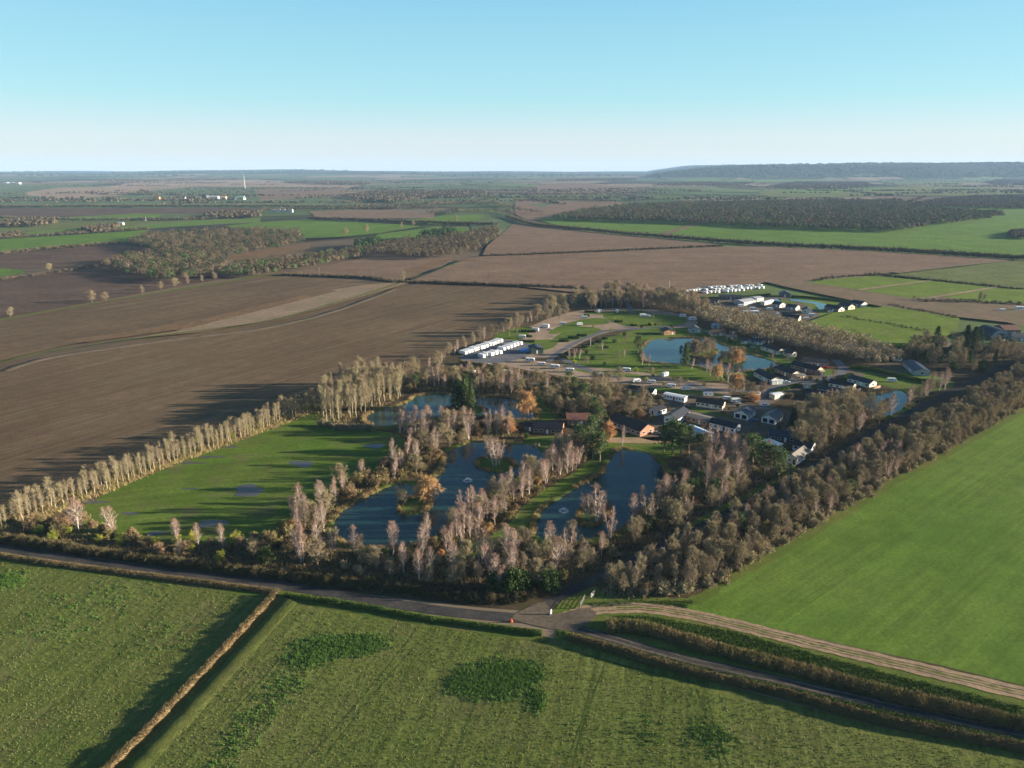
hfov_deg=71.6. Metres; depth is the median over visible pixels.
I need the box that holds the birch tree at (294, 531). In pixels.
[289,527,299,555]
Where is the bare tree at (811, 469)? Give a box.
[804,466,816,483]
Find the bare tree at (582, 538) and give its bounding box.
[577,535,588,549]
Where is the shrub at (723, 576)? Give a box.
[713,566,732,584]
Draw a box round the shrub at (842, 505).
[838,501,848,510]
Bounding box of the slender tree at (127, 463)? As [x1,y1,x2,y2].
[121,453,132,479]
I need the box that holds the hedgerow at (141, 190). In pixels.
[102,185,198,196]
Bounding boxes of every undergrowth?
[13,422,646,590]
[312,375,651,422]
[597,376,1023,601]
[624,406,882,540]
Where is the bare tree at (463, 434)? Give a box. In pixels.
[458,428,467,441]
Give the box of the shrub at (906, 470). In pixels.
[903,466,910,472]
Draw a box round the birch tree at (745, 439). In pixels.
[741,437,751,461]
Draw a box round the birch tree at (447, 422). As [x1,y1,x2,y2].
[445,418,451,439]
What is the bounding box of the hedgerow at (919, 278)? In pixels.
[873,272,1023,288]
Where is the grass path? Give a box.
[448,447,611,562]
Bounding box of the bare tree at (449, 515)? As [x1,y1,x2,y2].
[445,505,458,526]
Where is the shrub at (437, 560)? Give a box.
[427,553,442,567]
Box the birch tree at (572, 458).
[570,450,575,470]
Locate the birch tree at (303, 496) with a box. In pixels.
[299,494,310,520]
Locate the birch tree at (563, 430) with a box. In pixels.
[558,427,565,450]
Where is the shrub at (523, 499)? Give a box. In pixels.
[520,496,526,503]
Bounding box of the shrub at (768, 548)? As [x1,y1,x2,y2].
[762,540,774,553]
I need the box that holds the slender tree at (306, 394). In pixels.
[304,393,309,410]
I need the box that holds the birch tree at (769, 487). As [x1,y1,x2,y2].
[762,485,772,506]
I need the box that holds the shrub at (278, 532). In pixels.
[275,528,283,538]
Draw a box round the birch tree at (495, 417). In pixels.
[493,414,501,431]
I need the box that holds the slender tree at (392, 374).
[388,362,396,392]
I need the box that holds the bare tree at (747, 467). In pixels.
[743,461,752,478]
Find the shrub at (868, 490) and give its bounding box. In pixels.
[861,484,876,497]
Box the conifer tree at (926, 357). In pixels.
[923,352,928,364]
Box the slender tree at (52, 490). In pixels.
[48,487,56,507]
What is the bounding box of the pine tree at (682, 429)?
[673,423,692,456]
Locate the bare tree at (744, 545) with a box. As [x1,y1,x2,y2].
[735,541,749,561]
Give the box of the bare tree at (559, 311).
[557,304,562,318]
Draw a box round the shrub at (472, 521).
[466,516,477,528]
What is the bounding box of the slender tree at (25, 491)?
[20,485,31,510]
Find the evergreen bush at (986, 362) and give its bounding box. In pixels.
[979,359,989,368]
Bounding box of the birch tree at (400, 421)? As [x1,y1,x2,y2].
[395,411,405,432]
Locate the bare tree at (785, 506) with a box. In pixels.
[780,503,792,522]
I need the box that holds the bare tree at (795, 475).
[788,472,800,485]
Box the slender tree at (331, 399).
[328,388,334,419]
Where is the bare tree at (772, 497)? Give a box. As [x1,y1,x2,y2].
[766,491,775,505]
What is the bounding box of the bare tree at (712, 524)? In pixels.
[700,518,721,537]
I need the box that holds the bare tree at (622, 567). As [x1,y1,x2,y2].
[617,560,628,583]
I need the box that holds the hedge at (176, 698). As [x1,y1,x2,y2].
[99,589,279,767]
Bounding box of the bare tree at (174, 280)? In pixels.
[171,277,178,286]
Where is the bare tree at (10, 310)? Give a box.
[6,307,12,316]
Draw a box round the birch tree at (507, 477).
[504,473,513,491]
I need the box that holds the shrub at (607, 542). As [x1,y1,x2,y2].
[598,538,612,551]
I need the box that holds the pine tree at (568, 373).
[560,368,574,386]
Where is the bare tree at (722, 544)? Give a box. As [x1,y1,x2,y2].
[712,538,729,562]
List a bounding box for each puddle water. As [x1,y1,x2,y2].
[60,509,82,513]
[76,499,109,503]
[122,512,139,514]
[145,531,165,535]
[179,461,206,463]
[194,520,228,526]
[198,456,225,457]
[222,445,237,447]
[234,484,264,496]
[289,461,313,467]
[363,444,384,447]
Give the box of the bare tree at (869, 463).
[865,460,872,471]
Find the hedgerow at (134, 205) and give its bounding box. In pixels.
[0,203,261,207]
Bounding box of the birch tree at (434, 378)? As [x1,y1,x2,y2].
[430,367,438,385]
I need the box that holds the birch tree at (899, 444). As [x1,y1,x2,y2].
[897,439,902,455]
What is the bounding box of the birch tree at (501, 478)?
[496,474,504,492]
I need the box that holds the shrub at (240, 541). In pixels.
[234,534,246,547]
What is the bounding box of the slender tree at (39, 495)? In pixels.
[36,489,43,512]
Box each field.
[0,185,114,198]
[0,187,259,206]
[0,208,258,216]
[0,217,259,232]
[0,230,148,253]
[0,244,155,268]
[0,266,227,317]
[0,268,24,276]
[0,276,391,360]
[0,284,588,533]
[0,562,265,767]
[25,228,85,234]
[27,180,363,198]
[62,290,335,341]
[71,213,163,219]
[120,218,259,229]
[132,283,405,338]
[150,603,1023,767]
[226,219,419,237]
[227,244,310,260]
[254,189,345,199]
[260,197,366,206]
[290,256,452,279]
[309,209,433,217]
[374,227,470,241]
[396,259,452,277]
[407,247,1012,296]
[412,215,483,224]
[417,195,514,203]
[457,208,495,211]
[470,218,511,234]
[483,224,721,254]
[513,194,595,199]
[515,200,624,221]
[528,203,555,206]
[537,183,620,193]
[539,205,1023,255]
[672,412,1023,684]
[682,179,844,182]
[757,186,1023,196]
[769,275,1023,325]
[776,187,880,193]
[801,306,959,346]
[808,276,925,288]
[862,281,990,298]
[876,179,990,184]
[899,260,1023,288]
[942,287,1023,302]
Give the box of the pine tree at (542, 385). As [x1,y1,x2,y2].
[538,383,544,392]
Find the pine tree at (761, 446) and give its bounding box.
[745,438,773,474]
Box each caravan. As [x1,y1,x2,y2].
[478,353,485,358]
[497,346,505,350]
[525,357,534,361]
[548,364,559,368]
[622,367,630,371]
[632,378,640,381]
[645,379,655,383]
[663,392,686,402]
[665,383,675,387]
[680,386,690,390]
[701,392,713,396]
[729,397,740,401]
[742,310,758,313]
[760,299,773,304]
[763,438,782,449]
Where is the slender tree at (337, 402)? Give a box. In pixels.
[334,394,340,418]
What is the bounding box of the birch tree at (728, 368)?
[724,363,732,382]
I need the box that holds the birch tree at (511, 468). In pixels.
[508,467,512,486]
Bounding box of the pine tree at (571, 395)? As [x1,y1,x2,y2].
[566,392,575,406]
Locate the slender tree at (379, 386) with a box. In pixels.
[375,378,380,402]
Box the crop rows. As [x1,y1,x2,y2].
[0,562,1019,767]
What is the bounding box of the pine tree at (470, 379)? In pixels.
[468,377,473,385]
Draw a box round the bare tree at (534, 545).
[527,540,544,566]
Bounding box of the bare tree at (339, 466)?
[329,462,348,488]
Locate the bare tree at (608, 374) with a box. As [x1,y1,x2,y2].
[603,370,613,383]
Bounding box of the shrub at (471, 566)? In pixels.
[466,562,476,572]
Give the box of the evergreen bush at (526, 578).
[512,569,534,591]
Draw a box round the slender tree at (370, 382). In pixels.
[367,379,373,405]
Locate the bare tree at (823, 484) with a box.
[814,480,827,498]
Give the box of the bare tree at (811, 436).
[808,427,818,441]
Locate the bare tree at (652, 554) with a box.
[642,543,658,569]
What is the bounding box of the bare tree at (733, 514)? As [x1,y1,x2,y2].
[727,510,739,527]
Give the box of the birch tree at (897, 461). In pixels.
[894,457,900,471]
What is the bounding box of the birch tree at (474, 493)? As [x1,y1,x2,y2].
[466,485,475,512]
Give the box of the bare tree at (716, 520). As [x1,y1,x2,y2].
[709,516,723,533]
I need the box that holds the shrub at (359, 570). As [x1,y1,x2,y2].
[352,564,366,574]
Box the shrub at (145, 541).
[138,534,153,547]
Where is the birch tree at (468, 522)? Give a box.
[464,510,473,537]
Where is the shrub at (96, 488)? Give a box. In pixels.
[88,483,99,491]
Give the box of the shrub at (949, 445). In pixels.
[939,440,952,449]
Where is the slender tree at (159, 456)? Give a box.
[153,446,161,468]
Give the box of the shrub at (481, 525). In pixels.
[474,517,485,528]
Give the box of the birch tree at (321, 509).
[316,500,327,531]
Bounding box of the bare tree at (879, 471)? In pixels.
[872,464,882,479]
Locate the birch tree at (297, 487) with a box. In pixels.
[292,483,302,509]
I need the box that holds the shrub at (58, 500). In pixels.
[52,496,63,503]
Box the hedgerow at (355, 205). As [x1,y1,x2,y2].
[259,200,497,207]
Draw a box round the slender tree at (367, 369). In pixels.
[365,367,369,392]
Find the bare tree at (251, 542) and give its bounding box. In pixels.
[243,536,259,553]
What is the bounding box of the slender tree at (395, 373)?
[392,369,398,395]
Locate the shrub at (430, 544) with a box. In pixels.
[424,539,434,547]
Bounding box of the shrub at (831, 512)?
[824,510,834,515]
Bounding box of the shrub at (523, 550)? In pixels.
[519,547,527,555]
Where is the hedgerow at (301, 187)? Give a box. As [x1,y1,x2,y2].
[264,186,344,188]
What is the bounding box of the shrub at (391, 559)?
[382,555,398,569]
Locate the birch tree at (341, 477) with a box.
[338,471,345,487]
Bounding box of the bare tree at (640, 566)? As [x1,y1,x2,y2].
[632,561,648,584]
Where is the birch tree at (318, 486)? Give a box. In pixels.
[314,480,325,502]
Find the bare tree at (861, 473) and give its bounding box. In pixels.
[854,469,866,485]
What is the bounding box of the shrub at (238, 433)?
[236,429,242,436]
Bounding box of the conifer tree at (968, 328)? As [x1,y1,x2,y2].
[961,325,972,347]
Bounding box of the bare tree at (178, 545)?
[173,538,183,555]
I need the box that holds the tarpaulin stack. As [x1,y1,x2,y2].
[520,348,528,351]
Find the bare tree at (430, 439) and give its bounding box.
[425,434,437,449]
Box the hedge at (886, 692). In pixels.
[606,616,1023,731]
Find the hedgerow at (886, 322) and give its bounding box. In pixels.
[841,315,927,330]
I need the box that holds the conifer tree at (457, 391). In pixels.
[449,378,466,409]
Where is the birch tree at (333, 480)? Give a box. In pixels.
[329,476,336,497]
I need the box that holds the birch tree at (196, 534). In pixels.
[192,523,203,545]
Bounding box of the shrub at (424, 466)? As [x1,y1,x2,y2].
[415,461,427,471]
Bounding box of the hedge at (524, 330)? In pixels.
[521,329,535,331]
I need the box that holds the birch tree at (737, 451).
[732,434,741,461]
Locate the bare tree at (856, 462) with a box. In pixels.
[854,458,860,471]
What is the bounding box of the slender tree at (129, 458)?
[127,454,132,473]
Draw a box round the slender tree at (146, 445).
[144,443,150,461]
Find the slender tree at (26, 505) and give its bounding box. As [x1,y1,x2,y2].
[20,495,31,514]
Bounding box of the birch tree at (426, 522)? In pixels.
[419,511,431,539]
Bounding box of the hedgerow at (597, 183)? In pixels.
[528,182,690,184]
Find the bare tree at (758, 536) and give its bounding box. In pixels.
[751,530,767,555]
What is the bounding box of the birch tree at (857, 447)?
[852,442,861,461]
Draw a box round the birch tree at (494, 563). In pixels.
[487,553,500,573]
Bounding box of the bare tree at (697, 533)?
[686,529,703,554]
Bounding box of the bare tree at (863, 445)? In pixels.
[861,441,870,452]
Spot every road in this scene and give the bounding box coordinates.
[0,544,522,622]
[546,324,684,361]
[557,358,617,377]
[571,626,1023,738]
[623,298,634,313]
[684,382,770,408]
[755,359,847,397]
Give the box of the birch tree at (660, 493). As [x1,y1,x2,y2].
[654,484,663,508]
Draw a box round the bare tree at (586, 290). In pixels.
[582,286,590,300]
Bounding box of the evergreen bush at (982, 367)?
[978,363,986,371]
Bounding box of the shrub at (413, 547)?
[408,540,419,553]
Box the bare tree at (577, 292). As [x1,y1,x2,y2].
[571,286,581,302]
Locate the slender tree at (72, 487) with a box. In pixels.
[68,477,74,496]
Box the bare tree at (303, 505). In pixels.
[293,498,312,526]
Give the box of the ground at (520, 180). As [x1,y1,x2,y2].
[0,162,1023,749]
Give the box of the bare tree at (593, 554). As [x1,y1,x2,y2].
[588,548,598,564]
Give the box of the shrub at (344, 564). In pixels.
[339,560,350,568]
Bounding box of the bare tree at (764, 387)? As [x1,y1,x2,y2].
[759,381,767,394]
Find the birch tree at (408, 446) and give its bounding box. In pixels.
[403,434,411,454]
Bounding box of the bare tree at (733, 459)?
[728,451,741,472]
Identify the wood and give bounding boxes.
[0,215,57,225]
[0,230,21,236]
[2,161,1018,176]
[81,222,119,231]
[99,177,238,182]
[102,247,232,278]
[127,224,305,255]
[203,209,261,217]
[218,243,374,275]
[285,180,370,184]
[343,188,427,201]
[369,224,501,257]
[422,188,486,197]
[552,197,1005,229]
[556,177,636,180]
[646,162,1023,177]
[653,181,754,185]
[767,181,874,188]
[907,194,1023,207]
[985,178,1023,184]
[1007,228,1023,236]
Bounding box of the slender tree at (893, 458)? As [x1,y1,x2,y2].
[891,454,895,468]
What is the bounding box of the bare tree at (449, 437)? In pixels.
[439,428,456,446]
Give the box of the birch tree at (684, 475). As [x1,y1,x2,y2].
[679,468,690,492]
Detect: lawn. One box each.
[494,327,531,340]
[524,436,600,466]
[525,339,557,349]
[528,395,557,420]
[549,318,608,333]
[553,327,600,342]
[563,327,796,380]
[574,369,648,377]
[586,311,650,314]
[602,434,685,458]
[603,314,687,326]
[650,387,722,395]
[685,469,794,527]
[687,407,749,419]
[744,350,792,365]
[756,300,795,303]
[792,297,881,318]
[823,369,843,375]
[848,369,953,391]
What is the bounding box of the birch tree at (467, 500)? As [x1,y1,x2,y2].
[457,487,472,515]
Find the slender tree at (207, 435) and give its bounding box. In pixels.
[206,431,209,448]
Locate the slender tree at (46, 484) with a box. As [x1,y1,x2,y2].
[40,476,53,506]
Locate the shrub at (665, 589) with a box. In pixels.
[658,577,675,595]
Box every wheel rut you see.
[19,596,173,767]
[62,594,233,767]
[178,636,297,767]
[298,628,417,767]
[315,630,429,767]
[451,651,496,767]
[536,622,1023,736]
[538,618,1023,731]
[563,664,596,767]
[564,604,1023,690]
[569,609,1023,695]
[572,665,604,767]
[696,688,721,767]
[706,690,729,767]
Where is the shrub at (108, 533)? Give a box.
[101,527,116,539]
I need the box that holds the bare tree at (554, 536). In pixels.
[550,534,561,551]
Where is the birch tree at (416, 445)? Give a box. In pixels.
[411,439,421,457]
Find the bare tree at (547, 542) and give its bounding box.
[540,536,557,563]
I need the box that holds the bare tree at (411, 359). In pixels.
[406,355,419,372]
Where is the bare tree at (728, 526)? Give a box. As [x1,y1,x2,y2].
[721,521,735,540]
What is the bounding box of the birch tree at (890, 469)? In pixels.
[884,460,892,475]
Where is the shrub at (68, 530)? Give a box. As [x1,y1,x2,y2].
[64,524,73,533]
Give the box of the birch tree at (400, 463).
[397,448,403,469]
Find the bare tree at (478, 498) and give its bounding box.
[470,494,485,511]
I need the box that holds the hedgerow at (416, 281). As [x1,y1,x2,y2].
[283,272,589,288]
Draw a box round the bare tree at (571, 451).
[562,443,576,465]
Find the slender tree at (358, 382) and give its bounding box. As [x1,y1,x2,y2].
[355,378,361,408]
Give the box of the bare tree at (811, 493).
[806,487,819,505]
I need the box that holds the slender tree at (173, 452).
[170,444,175,460]
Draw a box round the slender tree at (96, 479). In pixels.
[93,470,98,490]
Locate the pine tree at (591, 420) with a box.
[582,413,603,442]
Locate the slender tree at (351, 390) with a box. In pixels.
[349,385,353,411]
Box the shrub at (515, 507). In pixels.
[512,503,518,510]
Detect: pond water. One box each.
[333,441,544,546]
[366,394,535,425]
[536,449,664,540]
[643,338,776,372]
[789,298,826,308]
[861,390,908,415]
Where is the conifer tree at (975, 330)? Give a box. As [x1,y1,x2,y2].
[968,326,980,348]
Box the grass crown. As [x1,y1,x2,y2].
[616,606,1023,693]
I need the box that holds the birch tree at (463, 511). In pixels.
[457,502,468,533]
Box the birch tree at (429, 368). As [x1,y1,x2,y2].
[425,366,432,383]
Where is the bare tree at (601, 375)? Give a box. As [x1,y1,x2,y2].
[595,372,606,383]
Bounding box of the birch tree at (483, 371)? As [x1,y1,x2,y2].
[480,362,487,374]
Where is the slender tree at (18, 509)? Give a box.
[9,490,23,520]
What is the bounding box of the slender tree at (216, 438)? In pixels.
[214,430,218,442]
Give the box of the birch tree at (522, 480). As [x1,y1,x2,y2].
[517,474,525,496]
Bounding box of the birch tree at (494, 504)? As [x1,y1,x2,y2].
[489,495,498,524]
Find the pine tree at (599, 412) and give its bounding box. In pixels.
[591,404,606,426]
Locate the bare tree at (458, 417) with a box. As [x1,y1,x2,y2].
[456,406,465,422]
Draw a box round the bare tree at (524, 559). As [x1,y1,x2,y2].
[518,551,528,570]
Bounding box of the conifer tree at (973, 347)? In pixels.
[969,345,974,357]
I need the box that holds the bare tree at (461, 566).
[454,560,467,581]
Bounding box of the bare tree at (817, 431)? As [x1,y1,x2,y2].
[808,427,823,447]
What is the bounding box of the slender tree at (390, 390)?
[387,374,393,399]
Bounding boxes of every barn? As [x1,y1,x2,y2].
[528,343,543,353]
[608,412,654,436]
[976,324,1009,338]
[994,325,1020,332]
[1009,332,1023,340]
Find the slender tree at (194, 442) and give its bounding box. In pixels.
[191,437,196,454]
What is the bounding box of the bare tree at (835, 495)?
[831,489,838,506]
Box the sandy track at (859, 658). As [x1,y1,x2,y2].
[559,602,1023,699]
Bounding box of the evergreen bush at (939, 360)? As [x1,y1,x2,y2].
[936,354,944,363]
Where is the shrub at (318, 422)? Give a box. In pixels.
[316,420,322,426]
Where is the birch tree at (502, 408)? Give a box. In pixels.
[499,405,505,426]
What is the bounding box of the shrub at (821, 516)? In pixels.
[814,511,828,521]
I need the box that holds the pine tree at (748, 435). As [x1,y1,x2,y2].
[740,432,753,457]
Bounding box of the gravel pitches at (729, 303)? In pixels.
[682,295,819,322]
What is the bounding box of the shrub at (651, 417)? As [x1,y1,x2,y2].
[648,414,655,420]
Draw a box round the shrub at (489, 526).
[484,522,494,531]
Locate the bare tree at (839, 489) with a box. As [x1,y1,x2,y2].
[832,477,846,496]
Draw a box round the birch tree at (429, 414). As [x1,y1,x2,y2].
[424,406,433,430]
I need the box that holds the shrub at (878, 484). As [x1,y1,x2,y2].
[871,478,882,490]
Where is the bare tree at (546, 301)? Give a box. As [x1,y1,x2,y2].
[541,299,548,311]
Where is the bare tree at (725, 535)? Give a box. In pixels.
[721,527,729,545]
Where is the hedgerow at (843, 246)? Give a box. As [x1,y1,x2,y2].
[505,214,1023,259]
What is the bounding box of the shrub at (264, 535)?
[257,530,281,545]
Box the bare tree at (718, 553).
[712,547,724,568]
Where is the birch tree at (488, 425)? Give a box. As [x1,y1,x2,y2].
[485,413,491,433]
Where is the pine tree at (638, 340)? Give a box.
[633,334,645,353]
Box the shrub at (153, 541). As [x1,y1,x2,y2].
[150,536,160,544]
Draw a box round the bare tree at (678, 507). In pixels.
[665,501,686,527]
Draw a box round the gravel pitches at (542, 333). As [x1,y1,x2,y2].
[522,308,697,358]
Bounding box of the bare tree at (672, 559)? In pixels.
[666,552,677,572]
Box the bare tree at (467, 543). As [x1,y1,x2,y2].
[457,539,481,566]
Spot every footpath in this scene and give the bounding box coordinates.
[0,259,465,362]
[0,274,282,319]
[660,223,700,234]
[857,280,931,289]
[895,260,1007,272]
[921,286,996,298]
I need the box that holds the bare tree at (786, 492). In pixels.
[782,489,790,503]
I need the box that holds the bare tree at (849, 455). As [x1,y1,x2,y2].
[847,451,856,462]
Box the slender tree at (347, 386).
[343,384,351,412]
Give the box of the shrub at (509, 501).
[504,498,513,506]
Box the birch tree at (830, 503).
[828,495,835,509]
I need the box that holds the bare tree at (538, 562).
[523,557,549,585]
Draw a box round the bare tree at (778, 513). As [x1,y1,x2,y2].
[767,503,788,520]
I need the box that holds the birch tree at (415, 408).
[410,406,419,430]
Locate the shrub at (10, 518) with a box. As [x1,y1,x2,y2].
[4,513,18,522]
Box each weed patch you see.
[0,569,29,590]
[2,579,225,663]
[204,669,295,767]
[279,630,393,704]
[444,655,553,714]
[608,713,744,758]
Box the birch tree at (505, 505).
[500,497,509,510]
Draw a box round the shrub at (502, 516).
[496,510,509,521]
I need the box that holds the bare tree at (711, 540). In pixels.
[702,535,713,554]
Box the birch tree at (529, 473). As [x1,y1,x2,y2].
[525,466,533,494]
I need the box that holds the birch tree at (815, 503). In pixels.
[813,496,819,512]
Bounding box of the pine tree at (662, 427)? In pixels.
[652,423,672,452]
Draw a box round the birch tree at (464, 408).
[460,406,467,423]
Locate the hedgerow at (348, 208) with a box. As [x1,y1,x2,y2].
[259,206,437,211]
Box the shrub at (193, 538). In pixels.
[185,529,198,540]
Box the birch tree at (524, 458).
[520,455,526,473]
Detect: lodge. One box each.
[627,384,656,393]
[649,404,666,415]
[663,406,690,422]
[686,412,714,425]
[686,424,714,441]
[708,329,726,335]
[709,417,740,433]
[710,298,718,302]
[719,294,741,299]
[733,405,756,420]
[753,368,780,383]
[760,343,784,354]
[761,409,783,424]
[767,429,794,442]
[771,301,784,307]
[774,364,800,377]
[779,290,790,296]
[781,313,801,320]
[786,303,800,310]
[790,360,823,374]
[792,438,815,453]
[801,306,812,313]
[802,358,828,366]
[805,388,831,396]
[817,384,845,397]
[824,304,844,311]
[828,379,860,390]
[838,302,854,309]
[847,374,880,389]
[850,299,867,306]
[903,359,930,375]
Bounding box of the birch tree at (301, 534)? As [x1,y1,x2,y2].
[296,527,307,549]
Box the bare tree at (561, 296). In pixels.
[559,293,567,308]
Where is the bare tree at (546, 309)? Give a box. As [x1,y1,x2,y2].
[543,306,551,318]
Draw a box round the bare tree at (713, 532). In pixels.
[708,529,720,544]
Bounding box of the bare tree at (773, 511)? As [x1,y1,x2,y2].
[767,503,779,522]
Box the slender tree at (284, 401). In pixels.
[281,399,286,419]
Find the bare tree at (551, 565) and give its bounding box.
[543,561,556,580]
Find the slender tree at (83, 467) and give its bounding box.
[80,464,88,488]
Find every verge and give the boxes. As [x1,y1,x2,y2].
[0,558,542,641]
[552,586,611,613]
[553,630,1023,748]
[584,617,1023,725]
[586,407,1023,605]
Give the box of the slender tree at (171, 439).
[169,431,175,457]
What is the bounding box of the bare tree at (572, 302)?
[568,294,576,307]
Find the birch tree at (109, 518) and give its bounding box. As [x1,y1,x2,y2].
[100,506,119,536]
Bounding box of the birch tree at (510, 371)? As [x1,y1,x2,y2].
[506,366,514,379]
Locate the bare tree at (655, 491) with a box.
[649,479,670,499]
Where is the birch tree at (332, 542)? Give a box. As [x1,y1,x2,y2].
[326,526,338,551]
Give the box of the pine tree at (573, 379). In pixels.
[570,376,580,392]
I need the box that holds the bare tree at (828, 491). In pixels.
[823,483,833,503]
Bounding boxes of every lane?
[440,373,767,434]
[542,356,1021,608]
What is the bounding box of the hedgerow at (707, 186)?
[638,185,776,188]
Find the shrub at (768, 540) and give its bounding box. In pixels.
[761,534,769,544]
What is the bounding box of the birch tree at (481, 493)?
[476,488,485,506]
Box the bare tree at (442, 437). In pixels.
[437,430,443,441]
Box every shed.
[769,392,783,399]
[771,379,783,384]
[803,382,811,388]
[891,355,902,360]
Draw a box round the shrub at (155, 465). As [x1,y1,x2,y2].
[147,461,157,467]
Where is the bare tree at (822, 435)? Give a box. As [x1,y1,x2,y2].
[813,428,828,454]
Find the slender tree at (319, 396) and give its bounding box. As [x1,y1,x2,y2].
[316,385,322,413]
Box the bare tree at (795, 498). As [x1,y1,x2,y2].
[787,494,799,511]
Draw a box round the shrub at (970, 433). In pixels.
[967,428,974,435]
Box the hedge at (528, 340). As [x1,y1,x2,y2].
[516,339,534,341]
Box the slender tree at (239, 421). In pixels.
[235,418,241,436]
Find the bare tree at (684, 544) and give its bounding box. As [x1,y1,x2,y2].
[680,535,689,554]
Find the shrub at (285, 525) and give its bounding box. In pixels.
[279,522,294,532]
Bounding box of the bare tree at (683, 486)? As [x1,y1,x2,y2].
[674,482,693,508]
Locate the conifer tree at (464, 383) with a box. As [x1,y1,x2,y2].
[457,374,472,407]
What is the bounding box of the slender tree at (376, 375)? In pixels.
[375,373,380,397]
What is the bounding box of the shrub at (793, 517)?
[784,509,801,522]
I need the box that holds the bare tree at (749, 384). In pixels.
[743,381,752,394]
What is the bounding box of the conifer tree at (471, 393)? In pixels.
[466,384,476,408]
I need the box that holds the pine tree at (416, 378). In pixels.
[411,374,420,386]
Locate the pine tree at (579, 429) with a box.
[571,423,588,445]
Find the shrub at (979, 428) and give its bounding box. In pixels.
[973,424,987,433]
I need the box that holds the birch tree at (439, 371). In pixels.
[435,363,441,383]
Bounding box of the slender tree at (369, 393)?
[367,386,371,410]
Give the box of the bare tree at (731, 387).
[725,384,737,395]
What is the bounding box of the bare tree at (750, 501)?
[746,496,755,513]
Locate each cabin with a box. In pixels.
[532,420,564,434]
[660,327,674,334]
[688,324,700,332]
[711,323,719,328]
[726,334,737,340]
[728,328,735,333]
[741,338,750,343]
[750,338,764,344]
[764,337,773,343]
[783,349,796,356]
[792,373,806,379]
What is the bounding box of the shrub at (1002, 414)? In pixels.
[997,409,1007,418]
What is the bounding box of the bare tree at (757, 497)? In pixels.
[751,493,762,510]
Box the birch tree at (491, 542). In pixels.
[484,535,495,556]
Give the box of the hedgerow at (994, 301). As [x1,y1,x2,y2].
[918,298,1023,304]
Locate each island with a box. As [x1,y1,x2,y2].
[399,496,429,513]
[448,406,483,412]
[476,458,512,470]
[578,501,606,524]
[689,348,717,355]
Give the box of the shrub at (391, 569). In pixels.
[384,561,399,574]
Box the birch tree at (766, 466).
[762,448,772,473]
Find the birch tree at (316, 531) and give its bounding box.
[309,518,325,553]
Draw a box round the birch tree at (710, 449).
[706,443,715,459]
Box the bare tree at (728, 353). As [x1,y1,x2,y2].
[725,351,732,361]
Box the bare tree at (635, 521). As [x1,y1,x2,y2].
[626,516,646,542]
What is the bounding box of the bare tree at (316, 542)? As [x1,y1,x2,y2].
[304,535,330,566]
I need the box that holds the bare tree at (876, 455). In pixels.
[870,452,878,462]
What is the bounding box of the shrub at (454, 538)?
[447,533,458,542]
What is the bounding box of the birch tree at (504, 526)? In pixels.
[496,523,511,556]
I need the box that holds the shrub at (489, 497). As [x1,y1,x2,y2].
[485,495,492,503]
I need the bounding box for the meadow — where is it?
[60,411,407,543]
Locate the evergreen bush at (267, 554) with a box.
[255,545,276,564]
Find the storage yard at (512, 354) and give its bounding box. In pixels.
[459,339,530,362]
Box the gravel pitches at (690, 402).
[427,369,794,430]
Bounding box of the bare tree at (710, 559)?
[706,555,717,573]
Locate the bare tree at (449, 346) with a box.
[445,343,453,353]
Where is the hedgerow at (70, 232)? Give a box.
[0,226,149,238]
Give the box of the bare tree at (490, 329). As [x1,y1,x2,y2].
[489,324,494,336]
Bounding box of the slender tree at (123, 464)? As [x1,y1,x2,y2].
[121,456,128,472]
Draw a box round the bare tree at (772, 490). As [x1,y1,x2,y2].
[768,487,778,502]
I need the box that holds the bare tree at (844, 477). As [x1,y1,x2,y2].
[839,472,846,484]
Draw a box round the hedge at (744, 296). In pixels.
[683,293,770,298]
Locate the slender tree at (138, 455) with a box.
[131,452,142,475]
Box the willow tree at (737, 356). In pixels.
[731,349,743,362]
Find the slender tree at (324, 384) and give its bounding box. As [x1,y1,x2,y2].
[322,380,326,407]
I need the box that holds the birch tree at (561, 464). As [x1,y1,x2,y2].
[555,454,564,474]
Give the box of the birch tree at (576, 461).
[574,447,581,466]
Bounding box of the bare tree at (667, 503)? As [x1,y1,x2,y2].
[658,495,672,519]
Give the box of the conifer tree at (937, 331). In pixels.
[931,326,941,343]
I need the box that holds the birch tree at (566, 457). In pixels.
[563,446,571,473]
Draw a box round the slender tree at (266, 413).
[262,409,267,426]
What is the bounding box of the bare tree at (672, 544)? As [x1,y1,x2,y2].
[665,533,680,555]
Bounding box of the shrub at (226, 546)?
[222,542,233,550]
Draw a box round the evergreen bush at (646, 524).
[642,520,653,532]
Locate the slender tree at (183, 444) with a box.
[181,440,186,456]
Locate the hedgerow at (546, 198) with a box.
[515,197,616,201]
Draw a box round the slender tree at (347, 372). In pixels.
[344,368,350,379]
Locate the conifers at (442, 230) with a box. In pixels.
[419,225,457,236]
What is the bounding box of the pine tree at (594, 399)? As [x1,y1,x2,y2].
[588,396,602,413]
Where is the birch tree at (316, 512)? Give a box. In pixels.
[312,506,320,521]
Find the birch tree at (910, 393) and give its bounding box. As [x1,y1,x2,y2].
[907,386,913,402]
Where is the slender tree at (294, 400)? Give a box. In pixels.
[293,397,297,413]
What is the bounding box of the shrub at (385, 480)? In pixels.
[380,474,388,484]
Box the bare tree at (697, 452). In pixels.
[693,451,704,470]
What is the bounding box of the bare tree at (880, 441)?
[875,436,887,451]
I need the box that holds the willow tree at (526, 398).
[508,389,541,417]
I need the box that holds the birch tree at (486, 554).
[478,542,494,574]
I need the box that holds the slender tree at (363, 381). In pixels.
[360,378,367,407]
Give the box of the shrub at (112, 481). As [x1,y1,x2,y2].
[107,479,115,484]
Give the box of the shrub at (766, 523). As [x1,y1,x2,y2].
[761,517,774,530]

